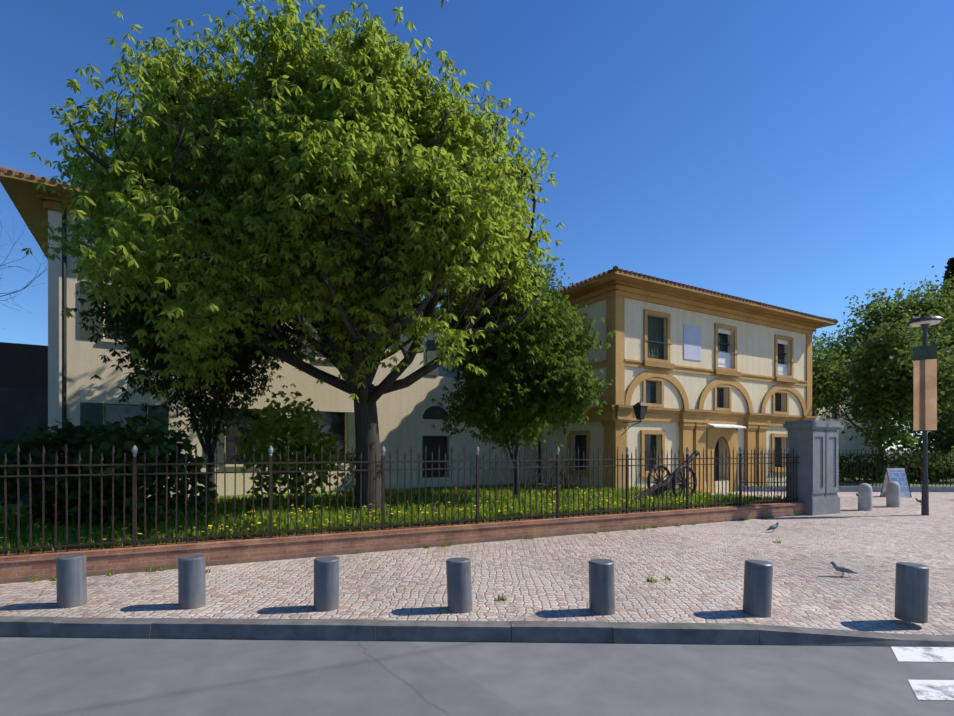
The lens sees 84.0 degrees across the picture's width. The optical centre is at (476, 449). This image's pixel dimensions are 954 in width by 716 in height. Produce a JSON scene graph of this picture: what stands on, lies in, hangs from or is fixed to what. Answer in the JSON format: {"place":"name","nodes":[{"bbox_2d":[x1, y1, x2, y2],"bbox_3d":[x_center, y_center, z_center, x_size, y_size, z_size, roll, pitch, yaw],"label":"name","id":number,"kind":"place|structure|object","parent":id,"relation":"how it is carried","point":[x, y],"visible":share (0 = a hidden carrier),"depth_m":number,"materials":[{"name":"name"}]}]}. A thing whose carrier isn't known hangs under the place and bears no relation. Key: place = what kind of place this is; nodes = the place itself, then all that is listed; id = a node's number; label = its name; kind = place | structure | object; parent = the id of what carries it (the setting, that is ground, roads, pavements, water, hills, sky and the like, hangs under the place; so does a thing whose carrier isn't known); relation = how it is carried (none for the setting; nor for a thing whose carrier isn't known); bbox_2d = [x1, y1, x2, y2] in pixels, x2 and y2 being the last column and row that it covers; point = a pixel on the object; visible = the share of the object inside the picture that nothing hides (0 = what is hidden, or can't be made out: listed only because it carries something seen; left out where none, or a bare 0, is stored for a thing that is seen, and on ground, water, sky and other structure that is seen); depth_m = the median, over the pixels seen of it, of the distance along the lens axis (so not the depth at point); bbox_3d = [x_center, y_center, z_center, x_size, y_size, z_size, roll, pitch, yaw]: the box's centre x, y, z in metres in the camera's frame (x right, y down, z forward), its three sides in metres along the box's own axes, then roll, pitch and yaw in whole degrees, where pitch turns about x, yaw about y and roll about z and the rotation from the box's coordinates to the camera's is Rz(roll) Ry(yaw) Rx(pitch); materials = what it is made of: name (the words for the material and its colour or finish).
{"place":"outdoors","nodes":[
{"label":"outdoors","id":0,"kind":"place"},
{"bbox_2d":[0,218,47,328],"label":"bare tree","id":1,"kind":"object","parent":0,"point":[26,286],"visible":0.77,"depth_m":18.22,"materials":[{"name":"brown plant"}]},
{"bbox_2d":[0,483,791,553],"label":"lawn","id":2,"kind":"structure","parent":0,"point":[386,491],"depth_m":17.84,"materials":[{"name":"green plant"}]},
{"bbox_2d":[0,414,218,524],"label":"shrub","id":3,"kind":"object","parent":2,"relation":"on","point":[103,439],"visible":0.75,"depth_m":8.77,"materials":[{"name":"green plant"}]},
{"bbox_2d":[71,231,322,503],"bbox_3d":[-6.721,-1.705,13.084,4.968,6.575,5.883,0,0,2],"label":"tree","id":4,"kind":"object","parent":2,"relation":"on","point":[133,322],"depth_m":12.31,"materials":[{"name":"green plant"}]},
{"bbox_2d":[21,0,565,512],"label":"tree","id":5,"kind":"object","parent":2,"relation":"on","point":[327,94],"depth_m":8.80,"materials":[{"name":"green plant"}]},
{"bbox_2d":[231,391,355,509],"bbox_3d":[-3.998,0.032,11.984,3.015,2.758,2.040,0,0,2],"label":"shrub","id":6,"kind":"object","parent":2,"relation":"on","point":[296,427],"visible":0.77,"depth_m":11.81,"materials":[{"name":"green plant"}]},
{"bbox_2d":[0,484,775,546],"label":"flowers","id":7,"kind":"object","parent":2,"relation":"on","point":[340,511],"visible":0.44,"depth_m":10.24,"materials":[{"name":"yellow plant"}]},
{"bbox_2d":[431,279,615,500],"bbox_3d":[1.194,-1.584,14.445,5.151,6.332,5.373,0,0,2],"label":"corner tree","id":8,"kind":"object","parent":2,"relation":"on","point":[535,370],"depth_m":13.16,"materials":[{"name":"green plant"}]},
{"bbox_2d":[527,462,565,491],"bbox_3d":[2.174,0.900,16.572,1.714,0.994,0.498,0,0,-31],"label":"bicycle","id":9,"kind":"object","parent":2,"relation":"on","point":[543,484],"visible":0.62,"depth_m":16.41,"materials":[{"name":"black metal"}]},
{"bbox_2d":[551,461,580,490],"bbox_3d":[3.000,0.901,17.396,0.495,0.995,1.700,0,0,33],"label":"bicycle","id":10,"kind":"object","parent":2,"relation":"on","point":[575,471],"visible":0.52,"depth_m":17.61,"materials":[{"name":"black metal"}]},
{"bbox_2d":[630,450,698,500],"bbox_3d":[5.205,0.756,14.659,2.775,1.461,1.020,0,0,-31],"label":"cannon","id":11,"kind":"object","parent":2,"relation":"on","point":[669,482],"visible":0.52,"depth_m":14.54,"materials":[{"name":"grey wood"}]},
{"bbox_2d":[525,266,838,492],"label":"building","id":12,"kind":"structure","parent":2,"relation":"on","point":[693,367],"depth_m":19.17,"materials":[{"name":"beige paint"}]},
{"bbox_2d":[621,399,647,435],"bbox_3d":[4.962,-1.013,16.908,0.340,1.130,0.977,0,0,-31],"label":"lantern","id":13,"kind":"object","parent":12,"relation":"attached to","point":[640,408],"visible":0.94,"depth_m":16.57,"materials":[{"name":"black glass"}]},
{"bbox_2d":[0,637,953,715],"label":"road","id":14,"kind":"structure","parent":0,"point":[41,676],"depth_m":4.01,"materials":[{"name":"grey asphalt"}]},
{"bbox_2d":[0,616,953,646],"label":"curb","id":15,"kind":"structure","parent":14,"relation":"on","point":[438,631],"depth_m":4.84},
{"bbox_2d":[891,647,953,699],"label":"crossing","id":16,"kind":"object","parent":14,"relation":"on","point":[933,689],"visible":1,"depth_m":4.34,"materials":[{"name":"white paint"}]},
{"bbox_2d":[0,491,953,634],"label":"pavement","id":17,"kind":"structure","parent":0,"point":[547,578],"depth_m":6.56,"materials":[{"name":"grey stone"}]},
{"bbox_2d":[56,554,86,607],"bbox_3d":[-4.221,1.377,5.521,0.261,0.535,0.251,0,0,2],"label":"bollard","id":18,"kind":"object","parent":17,"relation":"on","point":[71,580],"visible":0.92,"depth_m":5.43,"materials":[{"name":"metal"}]},
{"bbox_2d":[178,555,205,609],"bbox_3d":[-2.949,1.377,5.485,0.255,0.533,0.252,0,0,2],"label":"bollard","id":19,"kind":"object","parent":17,"relation":"on","point":[191,583],"visible":0.83,"depth_m":5.38,"materials":[{"name":"metal"}]},
{"bbox_2d":[314,556,338,611],"bbox_3d":[-1.536,1.377,5.408,0.255,0.535,0.259,0,0,2],"label":"bollard","id":20,"kind":"object","parent":17,"relation":"on","point":[326,583],"visible":0.85,"depth_m":5.30,"materials":[{"name":"metal"}]},
{"bbox_2d":[0,501,805,583],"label":"brick wall","id":21,"kind":"structure","parent":17,"relation":"on","point":[16,568],"depth_m":8.26,"materials":[{"name":"brown brick"}]},
{"bbox_2d":[0,444,799,555],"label":"railing","id":22,"kind":"object","parent":21,"relation":"on","point":[382,470],"visible":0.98,"depth_m":8.62,"materials":[{"name":"metal"}]},
{"bbox_2d":[28,514,796,600],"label":"weeds","id":23,"kind":"object","parent":17,"relation":"on","point":[445,545],"visible":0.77,"depth_m":7.08,"materials":[{"name":"green plant"}]},
{"bbox_2d":[446,557,472,613],"bbox_3d":[-0.179,1.378,5.357,0.270,0.539,0.257,0,0,2],"label":"bollard","id":24,"kind":"object","parent":17,"relation":"on","point":[459,587],"visible":0.85,"depth_m":5.25,"materials":[{"name":"metal"}]},
{"bbox_2d":[588,559,614,614],"bbox_3d":[1.244,1.377,5.289,0.260,0.535,0.256,0,0,2],"label":"bollard","id":25,"kind":"object","parent":17,"relation":"on","point":[601,588],"visible":0.83,"depth_m":5.18,"materials":[{"name":"metal"}]},
{"bbox_2d":[743,559,772,617],"bbox_3d":[2.779,1.378,5.247,0.270,0.539,0.251,0,0,2],"label":"bollard","id":26,"kind":"object","parent":17,"relation":"on","point":[757,590],"visible":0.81,"depth_m":5.15,"materials":[{"name":"metal"}]},
{"bbox_2d":[767,522,779,531],"bbox_3d":[5.799,1.526,10.381,0.340,0.195,0.084,0,0,-22],"label":"pigeon","id":27,"kind":"object","parent":17,"relation":"on","point":[772,527],"visible":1,"depth_m":10.36,"materials":[{"name":"grey"}]},
{"bbox_2d":[783,420,841,515],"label":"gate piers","id":28,"kind":"structure","parent":17,"relation":"on","point":[814,444],"depth_m":13.27,"materials":[{"name":"stone"}]},
{"bbox_2d":[830,561,857,575],"bbox_3d":[4.674,1.526,6.763,0.336,0.195,0.090,0,0,2],"label":"pigeon","id":29,"kind":"object","parent":17,"relation":"on","point":[843,569],"visible":1,"depth_m":6.74,"materials":[{"name":"grey"}]},
{"bbox_2d":[738,449,953,491],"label":"park fence","id":30,"kind":"object","parent":17,"relation":"on","point":[935,488],"visible":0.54,"depth_m":20.48,"materials":[{"name":"metal"}]},
{"bbox_2d":[858,483,871,510],"bbox_3d":[10.360,1.272,14.151,0.320,0.740,0.320,0,0,2],"label":"dome bollard","id":31,"kind":"object","parent":17,"relation":"on","point":[864,496],"visible":0.96,"depth_m":14.03,"materials":[{"name":"concrete"}]},
{"bbox_2d":[818,265,953,446],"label":"park tree","id":32,"kind":"object","parent":17,"relation":"on","point":[943,305],"depth_m":35.79,"materials":[{"name":"green plant"}]},
{"bbox_2d":[886,481,899,506],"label":"dome bollard","id":33,"kind":"object","parent":17,"relation":"on","point":[892,493],"visible":0.9,"depth_m":14.89,"materials":[{"name":"concrete"}]},
{"bbox_2d":[880,468,911,497],"bbox_3d":[14.328,1.132,18.138,0.650,0.988,0.589,0,0,2],"label":"sandwich board","id":34,"kind":"object","parent":17,"relation":"on","point":[898,475],"visible":0.73,"depth_m":18.05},
{"bbox_2d":[840,451,953,484],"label":"hedge","id":35,"kind":"object","parent":17,"relation":"on","point":[891,465],"visible":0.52,"depth_m":24.51,"materials":[{"name":"green plant"}]},
{"bbox_2d":[894,562,928,622],"bbox_3d":[4.203,1.377,5.126,0.264,0.536,0.250,0,0,2],"label":"bollard","id":36,"kind":"object","parent":17,"relation":"on","point":[911,590],"visible":1,"depth_m":5.03,"materials":[{"name":"metal"}]},
{"bbox_2d":[906,316,943,515],"bbox_3d":[11.059,-0.808,13.080,0.720,4.860,0.720,0,0,2],"label":"lamp post","id":37,"kind":"object","parent":17,"relation":"on","point":[925,388],"visible":1,"depth_m":13.03,"materials":[{"name":"metal"}]},
{"bbox_2d":[897,401,953,454],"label":"bush","id":38,"kind":"object","parent":17,"relation":"on","point":[947,430],"visible":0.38,"depth_m":30.14,"materials":[{"name":"green plant"}]},
{"bbox_2d":[0,0,953,449],"label":"sky","id":39,"kind":"structure","parent":0,"point":[797,155],"materials":[{"name":"blue"}]},
{"bbox_2d":[840,454,953,485],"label":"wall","id":40,"kind":"structure","parent":0,"point":[911,484],"depth_m":23.99,"materials":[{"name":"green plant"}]},
{"bbox_2d":[812,305,953,467],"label":"tree","id":41,"kind":"object","parent":40,"relation":"on","point":[871,376],"depth_m":25.15,"materials":[{"name":"green plant"}]},
{"bbox_2d":[939,257,953,409],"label":"cypress","id":42,"kind":"object","parent":40,"relation":"on","point":[949,267],"visible":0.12,"depth_m":58.36,"materials":[{"name":"green plant"}]},
{"bbox_2d":[947,446,953,455],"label":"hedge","id":43,"kind":"object","parent":40,"relation":"on","point":[952,452],"visible":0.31,"depth_m":27.57,"materials":[{"name":"green plant"}]},
{"label":"ground","id":44,"kind":"structure","parent":0,"visible":0},
{"bbox_2d":[0,342,47,500],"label":"building","id":45,"kind":"structure","parent":44,"relation":"on","point":[23,386],"depth_m":14.34,"materials":[{"name":"metal"}]},
{"bbox_2d":[0,166,878,497],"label":"long building","id":46,"kind":"structure","parent":44,"relation":"on","point":[78,394],"depth_m":16.42,"materials":[{"name":"beige paint"}]},
{"bbox_2d":[436,249,573,309],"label":"tree","id":47,"kind":"object","parent":44,"relation":"on","point":[543,289],"depth_m":47.79,"materials":[{"name":"green plant"}]},
{"bbox_2d":[812,322,908,422],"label":"park tree","id":48,"kind":"object","parent":44,"relation":"on","point":[818,345],"depth_m":62.45,"materials":[{"name":"green plant"}]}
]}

